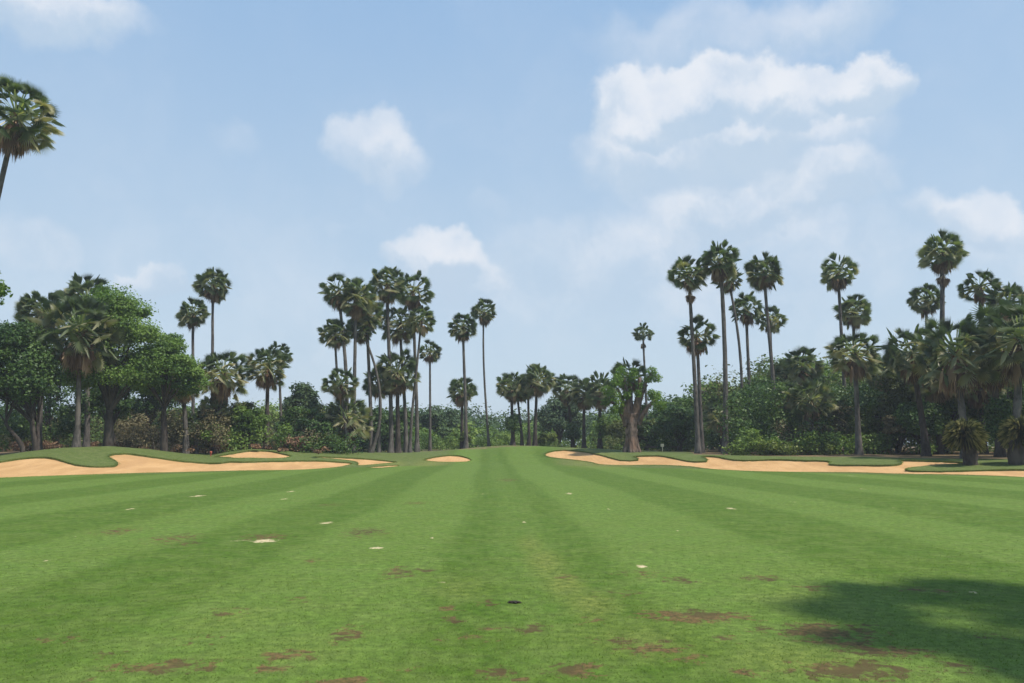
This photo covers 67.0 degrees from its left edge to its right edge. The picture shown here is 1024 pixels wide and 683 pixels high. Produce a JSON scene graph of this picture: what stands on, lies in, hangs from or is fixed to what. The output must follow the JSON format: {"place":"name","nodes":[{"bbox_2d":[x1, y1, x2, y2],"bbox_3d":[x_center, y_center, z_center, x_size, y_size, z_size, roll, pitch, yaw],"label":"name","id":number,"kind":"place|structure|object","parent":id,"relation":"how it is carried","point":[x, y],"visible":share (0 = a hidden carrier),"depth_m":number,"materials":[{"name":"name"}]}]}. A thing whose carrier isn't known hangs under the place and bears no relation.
{"place":"outdoors","nodes":[
{"label":"outdoors","id":0,"kind":"place"},
{"bbox_2d":[0,445,1023,682],"bbox_3d":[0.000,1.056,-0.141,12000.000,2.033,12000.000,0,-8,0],"label":"ground","id":1,"kind":"structure","parent":0,"point":[508,495],"depth_m":10.29,"materials":[{"name":"green plant"}]},
{"bbox_2d":[0,318,63,451],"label":"broadleaf tree","id":2,"kind":"object","parent":1,"relation":"on","point":[28,378],"visible":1,"depth_m":51.52,"materials":[{"name":"green plant"}]},
{"bbox_2d":[0,73,64,197],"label":"fan palm","id":3,"kind":"object","parent":1,"relation":"on","point":[18,137],"visible":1,"depth_m":46.63,"materials":[{"name":"green plant"}]},
{"bbox_2d":[11,289,64,449],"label":"fan palm","id":4,"kind":"object","parent":1,"relation":"on","point":[26,306],"visible":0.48,"depth_m":59.89,"materials":[{"name":"green plant"}]},
{"bbox_2d":[13,341,73,446],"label":"broadleaf tree","id":5,"kind":"object","parent":1,"relation":"on","point":[56,395],"visible":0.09,"depth_m":69.72,"materials":[{"name":"green plant"}]},
{"bbox_2d":[28,292,130,446],"bbox_3d":[-30.948,2.033,54.693,6.497,10.911,6.705,-6,-10,37],"label":"fan palm","id":6,"kind":"object","parent":1,"relation":"on","point":[77,352],"visible":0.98,"depth_m":54.08,"materials":[{"name":"green plant"}]},
{"bbox_2d":[55,271,110,446],"bbox_3d":[-34.810,1.501,62.300,4.678,14.357,3.992,7,-10,-41],"label":"fan palm","id":7,"kind":"object","parent":1,"relation":"on","point":[87,285],"visible":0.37,"depth_m":61.85,"materials":[{"name":"green plant"}]},
{"bbox_2d":[66,364,142,445],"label":"broadleaf tree","id":8,"kind":"object","parent":1,"relation":"on","point":[98,405],"visible":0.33,"depth_m":63.10,"materials":[{"name":"green plant"}]},
{"bbox_2d":[55,282,170,445],"bbox_3d":[-29.526,1.569,57.031,8.624,12.365,6.514,0,-8,0],"label":"broadleaf tree","id":9,"kind":"object","parent":1,"relation":"on","point":[136,333],"visible":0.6,"depth_m":56.46,"materials":[{"name":"green plant"}]},
{"bbox_2d":[0,410,316,453],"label":"bare twigs","id":10,"kind":"object","parent":1,"relation":"on","point":[153,448],"visible":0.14,"depth_m":67.57,"materials":[{"name":"brown plant"}]},
{"bbox_2d":[129,359,195,434],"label":"broadleaf tree","id":11,"kind":"object","parent":1,"relation":"on","point":[148,405],"visible":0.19,"depth_m":70.54,"materials":[{"name":"green plant"}]},
{"bbox_2d":[112,331,213,450],"bbox_3d":[-26.462,3.741,58.570,6.579,9.137,6.142,-4,-9,28],"label":"broadleaf tree","id":12,"kind":"object","parent":1,"relation":"on","point":[188,374],"visible":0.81,"depth_m":58.26,"materials":[{"name":"green plant"}]},
{"bbox_2d":[0,440,330,453],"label":"fallen leaves","id":13,"kind":"object","parent":1,"relation":"on","point":[46,445],"visible":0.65,"depth_m":61.97,"materials":[{"name":"orange plant"}]},
{"bbox_2d":[0,455,349,477],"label":"sand bunker","id":14,"kind":"object","parent":1,"relation":"on","point":[50,467],"visible":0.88,"depth_m":47.26},
{"bbox_2d":[167,370,205,453],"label":"fan palm","id":15,"kind":"object","parent":1,"relation":"on","point":[182,402],"visible":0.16,"depth_m":61.45,"materials":[{"name":"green plant"}]},
{"bbox_2d":[174,296,211,424],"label":"fan palm","id":16,"kind":"object","parent":1,"relation":"on","point":[191,320],"visible":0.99,"depth_m":72.48,"materials":[{"name":"green plant"}]},
{"bbox_2d":[182,411,211,453],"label":"fan palm","id":17,"kind":"object","parent":1,"relation":"on","point":[191,417],"visible":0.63,"depth_m":62.35,"materials":[{"name":"green plant"}]},
{"bbox_2d":[191,267,232,396],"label":"fan palm","id":18,"kind":"object","parent":1,"relation":"on","point":[213,292],"visible":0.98,"depth_m":75.83,"materials":[{"name":"green plant"}]},
{"bbox_2d":[198,393,231,447],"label":"fan palm","id":19,"kind":"object","parent":1,"relation":"on","point":[224,406],"visible":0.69,"depth_m":63.86,"materials":[{"name":"green plant"}]},
{"bbox_2d":[194,395,255,447],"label":"broadleaf tree","id":20,"kind":"object","parent":1,"relation":"on","point":[249,405],"visible":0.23,"depth_m":64.82,"materials":[{"name":"green plant"}]},
{"bbox_2d":[199,350,252,453],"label":"fan palm","id":21,"kind":"object","parent":1,"relation":"on","point":[222,387],"visible":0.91,"depth_m":63.69,"materials":[{"name":"green plant"}]},
{"bbox_2d":[227,404,271,448],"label":"broadleaf tree","id":22,"kind":"object","parent":1,"relation":"on","point":[258,421],"visible":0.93,"depth_m":63.96,"materials":[{"name":"green plant"}]},
{"bbox_2d":[220,452,288,457],"bbox_3d":[-19.155,8.571,57.998,4.433,0.560,5.120,-5,-9,33],"label":"sand bunker","id":23,"kind":"object","parent":1,"relation":"on","point":[258,455],"visible":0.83,"depth_m":58.39},
{"bbox_2d":[244,347,290,448],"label":"fan palm","id":24,"kind":"object","parent":1,"relation":"on","point":[267,379],"visible":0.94,"depth_m":66.28,"materials":[{"name":"green plant"}]},
{"bbox_2d":[265,341,292,421],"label":"fan palm","id":25,"kind":"object","parent":1,"relation":"on","point":[286,350],"visible":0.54,"depth_m":70.09,"materials":[{"name":"green plant"}]},
{"bbox_2d":[271,405,334,451],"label":"broadleaf tree","id":26,"kind":"object","parent":1,"relation":"on","point":[320,420],"visible":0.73,"depth_m":68.74,"materials":[{"name":"green plant"}]},
{"bbox_2d":[282,381,325,418],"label":"broadleaf tree","id":27,"kind":"object","parent":1,"relation":"on","point":[306,393],"visible":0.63,"depth_m":79.18,"materials":[{"name":"green plant"}]},
{"bbox_2d":[317,318,353,432],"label":"fan palm","id":28,"kind":"object","parent":1,"relation":"on","point":[329,334],"visible":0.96,"depth_m":72.22,"materials":[{"name":"green plant"}]},
{"bbox_2d":[318,271,356,452],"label":"fan palm","id":29,"kind":"object","parent":1,"relation":"on","point":[331,298],"visible":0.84,"depth_m":72.44,"materials":[{"name":"green plant"}]},
{"bbox_2d":[320,366,359,444],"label":"fan palm","id":30,"kind":"object","parent":1,"relation":"on","point":[341,392],"visible":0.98,"depth_m":69.71,"materials":[{"name":"green plant"}]},
{"bbox_2d":[323,397,376,452],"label":"fan palm","id":31,"kind":"object","parent":1,"relation":"on","point":[356,420],"visible":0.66,"depth_m":70.27,"materials":[{"name":"green plant"}]},
{"bbox_2d":[333,276,379,452],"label":"fan palm","id":32,"kind":"object","parent":1,"relation":"on","point":[357,308],"visible":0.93,"depth_m":72.70,"materials":[{"name":"green plant"}]},
{"bbox_2d":[346,318,381,452],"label":"fan palm","id":33,"kind":"object","parent":1,"relation":"on","point":[361,336],"visible":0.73,"depth_m":74.06,"materials":[{"name":"green plant"}]},
{"bbox_2d":[350,297,384,452],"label":"fan palm","id":34,"kind":"object","parent":1,"relation":"on","point":[376,316],"visible":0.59,"depth_m":74.36,"materials":[{"name":"green plant"}]},
{"bbox_2d":[361,366,393,451],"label":"fan palm","id":35,"kind":"object","parent":1,"relation":"on","point":[375,393],"visible":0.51,"depth_m":75.39,"materials":[{"name":"green plant"}]},
{"bbox_2d":[357,405,414,450],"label":"broadleaf tree","id":36,"kind":"object","parent":1,"relation":"on","point":[384,422],"visible":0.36,"depth_m":82.41,"materials":[{"name":"green plant"}]},
{"bbox_2d":[368,266,406,452],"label":"fan palm","id":37,"kind":"object","parent":1,"relation":"on","point":[387,295],"visible":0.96,"depth_m":76.28,"materials":[{"name":"green plant"}]},
{"bbox_2d":[374,347,421,452],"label":"fan palm","id":38,"kind":"object","parent":1,"relation":"on","point":[400,381],"visible":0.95,"depth_m":75.44,"materials":[{"name":"green plant"}]},
{"bbox_2d":[378,305,417,452],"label":"fan palm","id":39,"kind":"object","parent":1,"relation":"on","point":[398,335],"visible":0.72,"depth_m":77.68,"materials":[{"name":"green plant"}]},
{"bbox_2d":[392,270,434,451],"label":"fan palm","id":40,"kind":"object","parent":1,"relation":"on","point":[411,300],"visible":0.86,"depth_m":78.73,"materials":[{"name":"green plant"}]},
{"bbox_2d":[405,306,436,452],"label":"fan palm","id":41,"kind":"object","parent":1,"relation":"on","point":[419,328],"visible":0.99,"depth_m":76.35,"materials":[{"name":"green plant"}]},
{"bbox_2d":[419,339,442,450],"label":"fan palm","id":42,"kind":"object","parent":1,"relation":"on","point":[433,354],"visible":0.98,"depth_m":85.15,"materials":[{"name":"green plant"}]},
{"bbox_2d":[413,405,463,448],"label":"broadleaf tree","id":43,"kind":"object","parent":1,"relation":"on","point":[448,417],"visible":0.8,"depth_m":102.22,"materials":[{"name":"green plant"}]},
{"bbox_2d":[0,400,911,453],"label":"dry brush","id":44,"kind":"object","parent":1,"relation":"on","point":[173,437],"visible":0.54,"depth_m":63.05,"materials":[{"name":"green plant"}]},
{"bbox_2d":[446,377,477,448],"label":"fan palm","id":45,"kind":"object","parent":1,"relation":"on","point":[458,397],"visible":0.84,"depth_m":86.62,"materials":[{"name":"green plant"}]},
{"bbox_2d":[447,313,477,448],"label":"fan palm","id":46,"kind":"object","parent":1,"relation":"on","point":[461,334],"visible":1,"depth_m":85.26,"materials":[{"name":"green plant"}]},
{"bbox_2d":[469,298,496,445],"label":"fan palm","id":47,"kind":"object","parent":1,"relation":"on","point":[485,318],"visible":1,"depth_m":88.53,"materials":[{"name":"green plant"}]},
{"bbox_2d":[0,376,1005,454],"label":"undergrowth","id":48,"kind":"object","parent":1,"relation":"on","point":[63,414],"visible":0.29,"depth_m":65.61,"materials":[{"name":"green plant"}]},
{"bbox_2d":[0,391,1006,448],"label":"wood","id":49,"kind":"object","parent":1,"relation":"on","point":[479,418],"visible":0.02,"depth_m":121.48,"materials":[{"name":"green plant"}]},
{"bbox_2d":[0,450,1018,477],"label":"rough grass","id":50,"kind":"structure","parent":1,"relation":"on","point":[471,459],"depth_m":53.66,"materials":[{"name":"green plant"}]},
{"bbox_2d":[495,372,524,445],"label":"fan palm","id":51,"kind":"object","parent":1,"relation":"on","point":[511,391],"visible":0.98,"depth_m":84.49,"materials":[{"name":"green plant"}]},
{"bbox_2d":[0,349,1022,449],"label":"wood","id":52,"kind":"object","parent":1,"relation":"on","point":[456,432],"visible":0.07,"depth_m":94.82,"materials":[{"name":"green plant"}]},
{"bbox_2d":[1,414,1023,454],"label":"undergrowth","id":53,"kind":"object","parent":1,"relation":"on","point":[833,439],"visible":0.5,"depth_m":61.87,"materials":[{"name":"green plant"}]},
{"bbox_2d":[881,415,905,433],"bbox_3d":[29.536,6.429,59.792,1.766,1.510,1.515,6,-10,-40],"label":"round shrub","id":54,"kind":"object","parent":53,"relation":"on","point":[888,421],"visible":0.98,"depth_m":59.49,"materials":[{"name":"green plant"}]},
{"bbox_2d":[504,379,529,445],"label":"fan palm","id":55,"kind":"object","parent":1,"relation":"on","point":[523,399],"visible":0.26,"depth_m":86.41,"materials":[{"name":"green plant"}]},
{"bbox_2d":[113,381,934,452],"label":"olive scrub","id":56,"kind":"object","parent":1,"relation":"on","point":[323,411],"visible":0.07,"depth_m":71.48,"materials":[{"name":"green plant"}]},
{"bbox_2d":[519,363,555,445],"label":"fan palm","id":57,"kind":"object","parent":1,"relation":"on","point":[533,379],"visible":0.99,"depth_m":84.43,"materials":[{"name":"green plant"}]},
{"bbox_2d":[531,395,587,446],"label":"broadleaf tree","id":58,"kind":"object","parent":1,"relation":"on","point":[554,414],"visible":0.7,"depth_m":98.63,"materials":[{"name":"green plant"}]},
{"bbox_2d":[193,406,935,455],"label":"undergrowth","id":59,"kind":"object","parent":1,"relation":"on","point":[786,447],"visible":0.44,"depth_m":60.68,"materials":[{"name":"green plant"}]},
{"bbox_2d":[551,373,580,447],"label":"fan palm","id":60,"kind":"object","parent":1,"relation":"on","point":[563,396],"visible":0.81,"depth_m":87.50,"materials":[{"name":"green plant"}]},
{"bbox_2d":[568,379,593,447],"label":"fan palm","id":61,"kind":"object","parent":1,"relation":"on","point":[576,390],"visible":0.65,"depth_m":85.39,"materials":[{"name":"green plant"}]},
{"bbox_2d":[580,371,617,448],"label":"fan palm","id":62,"kind":"object","parent":1,"relation":"on","point":[594,396],"visible":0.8,"depth_m":83.33,"materials":[{"name":"green plant"}]},
{"bbox_2d":[609,357,646,392],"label":"fan palm","id":63,"kind":"object","parent":1,"relation":"on","point":[642,369],"visible":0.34,"depth_m":70.83,"materials":[{"name":"green plant"}]},
{"bbox_2d":[600,365,666,452],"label":"pollarded tree","id":64,"kind":"object","parent":1,"relation":"on","point":[628,411],"visible":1,"depth_m":67.46,"materials":[{"name":"green plant"}]},
{"bbox_2d":[605,418,661,449],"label":"spreading tree","id":65,"kind":"object","parent":1,"relation":"on","point":[615,429],"visible":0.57,"depth_m":80.00,"materials":[{"name":"green plant"}]},
{"bbox_2d":[631,322,653,416],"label":"fan palm","id":66,"kind":"object","parent":1,"relation":"on","point":[643,336],"visible":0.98,"depth_m":95.55,"materials":[{"name":"green plant"}]},
{"bbox_2d":[644,397,693,420],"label":"broadleaf tree","id":67,"kind":"object","parent":1,"relation":"on","point":[654,415],"visible":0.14,"depth_m":91.15,"materials":[{"name":"green plant"}]},
{"bbox_2d":[655,405,707,450],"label":"broadleaf tree","id":68,"kind":"object","parent":1,"relation":"on","point":[678,417],"visible":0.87,"depth_m":74.66,"materials":[{"name":"green plant"}]},
{"bbox_2d":[665,254,708,453],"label":"fan palm","id":69,"kind":"object","parent":1,"relation":"on","point":[694,279],"visible":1,"depth_m":67.63,"materials":[{"name":"green plant"}]},
{"bbox_2d":[676,314,720,452],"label":"fan palm","id":70,"kind":"object","parent":1,"relation":"on","point":[700,344],"visible":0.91,"depth_m":70.07,"materials":[{"name":"green plant"}]},
{"bbox_2d":[700,239,742,453],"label":"fan palm","id":71,"kind":"object","parent":1,"relation":"on","point":[721,269],"visible":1,"depth_m":67.74,"materials":[{"name":"green plant"}]},
{"bbox_2d":[702,396,742,451],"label":"broadleaf tree","id":72,"kind":"object","parent":1,"relation":"on","point":[710,413],"visible":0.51,"depth_m":71.31,"materials":[{"name":"green plant"}]},
{"bbox_2d":[709,263,743,388],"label":"fan palm","id":73,"kind":"object","parent":1,"relation":"on","point":[729,286],"visible":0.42,"depth_m":76.87,"materials":[{"name":"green plant"}]},
{"bbox_2d":[729,291,764,386],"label":"fan palm","id":74,"kind":"object","parent":1,"relation":"on","point":[747,316],"visible":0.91,"depth_m":78.56,"materials":[{"name":"green plant"}]},
{"bbox_2d":[728,377,782,430],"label":"broadleaf tree","id":75,"kind":"object","parent":1,"relation":"on","point":[744,393],"visible":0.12,"depth_m":72.61,"materials":[{"name":"green plant"}]},
{"bbox_2d":[743,250,783,412],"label":"fan palm","id":76,"kind":"object","parent":1,"relation":"on","point":[764,279],"visible":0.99,"depth_m":70.80,"materials":[{"name":"green plant"}]},
{"bbox_2d":[753,305,789,341],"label":"fan palm","id":77,"kind":"object","parent":1,"relation":"on","point":[775,324],"visible":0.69,"depth_m":80.54,"materials":[{"name":"green plant"}]},
{"bbox_2d":[546,451,1023,476],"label":"sand bunker","id":78,"kind":"object","parent":1,"relation":"on","point":[772,466],"visible":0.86,"depth_m":51.47},
{"bbox_2d":[772,379,804,450],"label":"fan palm","id":79,"kind":"object","parent":1,"relation":"on","point":[789,384],"visible":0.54,"depth_m":65.48,"materials":[{"name":"green plant"}]},
{"bbox_2d":[779,345,825,386],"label":"fan palm","id":80,"kind":"object","parent":1,"relation":"on","point":[805,372],"visible":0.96,"depth_m":71.67,"materials":[{"name":"green plant"}]},
{"bbox_2d":[778,395,831,451],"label":"broadleaf tree","id":81,"kind":"object","parent":1,"relation":"on","point":[794,421],"visible":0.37,"depth_m":64.65,"materials":[{"name":"green plant"}]},
{"bbox_2d":[785,380,838,453],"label":"broadleaf tree","id":82,"kind":"object","parent":1,"relation":"on","point":[808,409],"visible":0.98,"depth_m":63.42,"materials":[{"name":"green plant"}]},
{"bbox_2d":[817,396,853,439],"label":"broadleaf tree","id":83,"kind":"object","parent":1,"relation":"on","point":[830,418],"visible":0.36,"depth_m":64.79,"materials":[{"name":"green plant"}]},
{"bbox_2d":[819,252,860,448],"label":"fan palm","id":84,"kind":"object","parent":1,"relation":"on","point":[836,281],"visible":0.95,"depth_m":73.06,"materials":[{"name":"green plant"}]},
{"bbox_2d":[821,331,882,454],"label":"fan palm","id":85,"kind":"object","parent":1,"relation":"on","point":[854,365],"visible":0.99,"depth_m":59.81,"materials":[{"name":"green plant"}]},
{"bbox_2d":[831,293,872,387],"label":"fan palm","id":86,"kind":"object","parent":1,"relation":"on","point":[853,318],"visible":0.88,"depth_m":76.39,"materials":[{"name":"green plant"}]},
{"bbox_2d":[863,353,899,451],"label":"fan palm","id":87,"kind":"object","parent":1,"relation":"on","point":[869,382],"visible":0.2,"depth_m":68.03,"materials":[{"name":"green plant"}]},
{"bbox_2d":[871,371,915,453],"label":"broadleaf tree","id":88,"kind":"object","parent":1,"relation":"on","point":[897,391],"visible":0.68,"depth_m":61.53,"materials":[{"name":"green plant"}]},
{"bbox_2d":[879,324,948,456],"bbox_3d":[29.268,3.506,55.927,4.780,9.628,5.035,0,-8,0],"label":"fan palm","id":89,"kind":"object","parent":1,"relation":"on","point":[900,369],"visible":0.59,"depth_m":55.78,"materials":[{"name":"green plant"}]},
{"bbox_2d":[883,401,954,454],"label":"broadleaf tree","id":90,"kind":"object","parent":1,"relation":"on","point":[937,418],"visible":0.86,"depth_m":58.62,"materials":[{"name":"green plant"}]},
{"bbox_2d":[906,282,945,442],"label":"fan palm","id":91,"kind":"object","parent":1,"relation":"on","point":[925,308],"visible":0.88,"depth_m":68.66,"materials":[{"name":"green plant"}]},
{"bbox_2d":[902,352,970,453],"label":"fan palm","id":92,"kind":"object","parent":1,"relation":"on","point":[930,396],"visible":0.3,"depth_m":59.48,"materials":[{"name":"green plant"}]},
{"bbox_2d":[916,228,970,452],"bbox_3d":[35.258,-0.182,62.724,4.066,18.391,3.962,-2,-8,18],"label":"fan palm","id":93,"kind":"object","parent":1,"relation":"on","point":[947,261],"visible":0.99,"depth_m":62.93,"materials":[{"name":"green plant"}]},
{"bbox_2d":[924,396,986,420],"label":"broadleaf tree","id":94,"kind":"object","parent":1,"relation":"on","point":[951,406],"visible":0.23,"depth_m":60.46,"materials":[{"name":"green plant"}]},
{"bbox_2d":[910,312,1007,457],"bbox_3d":[29.481,2.866,50.811,6.088,9.639,5.497,-7,-10,41],"label":"fan palm","id":95,"kind":"object","parent":1,"relation":"on","point":[955,374],"visible":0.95,"depth_m":50.45,"materials":[{"name":"green plant"}]},
{"bbox_2d":[941,416,990,464],"bbox_3d":[26.776,5.833,45.627,2.628,2.921,2.590,0,-8,0],"label":"spiky shrub","id":96,"kind":"object","parent":1,"relation":"on","point":[968,437],"visible":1,"depth_m":45.17,"materials":[{"name":"green plant"}]},
{"bbox_2d":[955,269,1001,446],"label":"fan palm","id":97,"kind":"object","parent":1,"relation":"on","point":[978,293],"visible":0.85,"depth_m":62.86,"materials":[{"name":"green plant"}]},
{"bbox_2d":[953,363,1006,453],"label":"fan palm","id":98,"kind":"object","parent":1,"relation":"on","point":[974,400],"visible":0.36,"depth_m":59.51,"materials":[{"name":"green plant"}]},
{"bbox_2d":[955,316,1016,456],"bbox_3d":[33.660,2.969,53.996,5.724,10.172,5.359,-5,-9,31],"label":"fan palm","id":99,"kind":"object","parent":1,"relation":"on","point":[999,451],"visible":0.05,"depth_m":53.60,"materials":[{"name":"green plant"}]},
{"bbox_2d":[966,294,1023,420],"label":"fan palm","id":100,"kind":"object","parent":1,"relation":"on","point":[1011,357],"visible":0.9,"depth_m":48.73,"materials":[{"name":"green plant"}]},
{"bbox_2d":[982,397,1012,440],"bbox_3d":[31.370,4.979,49.767,1.999,2.930,1.972,0,-8,0],"label":"climbing ivy","id":101,"kind":"object","parent":100,"relation":"attached to","point":[999,410],"visible":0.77,"depth_m":49.56,"materials":[{"name":"green plant"}]},
{"bbox_2d":[983,281,1023,411],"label":"fan palm","id":102,"kind":"object","parent":1,"relation":"on","point":[1014,290],"visible":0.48,"depth_m":58.52,"materials":[{"name":"green plant"}]},
{"bbox_2d":[996,415,1023,464],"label":"spiky shrub","id":103,"kind":"object","parent":1,"relation":"on","point":[1010,433],"visible":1,"depth_m":44.35,"materials":[{"name":"green plant"}]},
{"bbox_2d":[0,0,1023,444],"label":"sky","id":104,"kind":"structure","parent":0,"point":[549,162],"materials":[{"name":"blue"}]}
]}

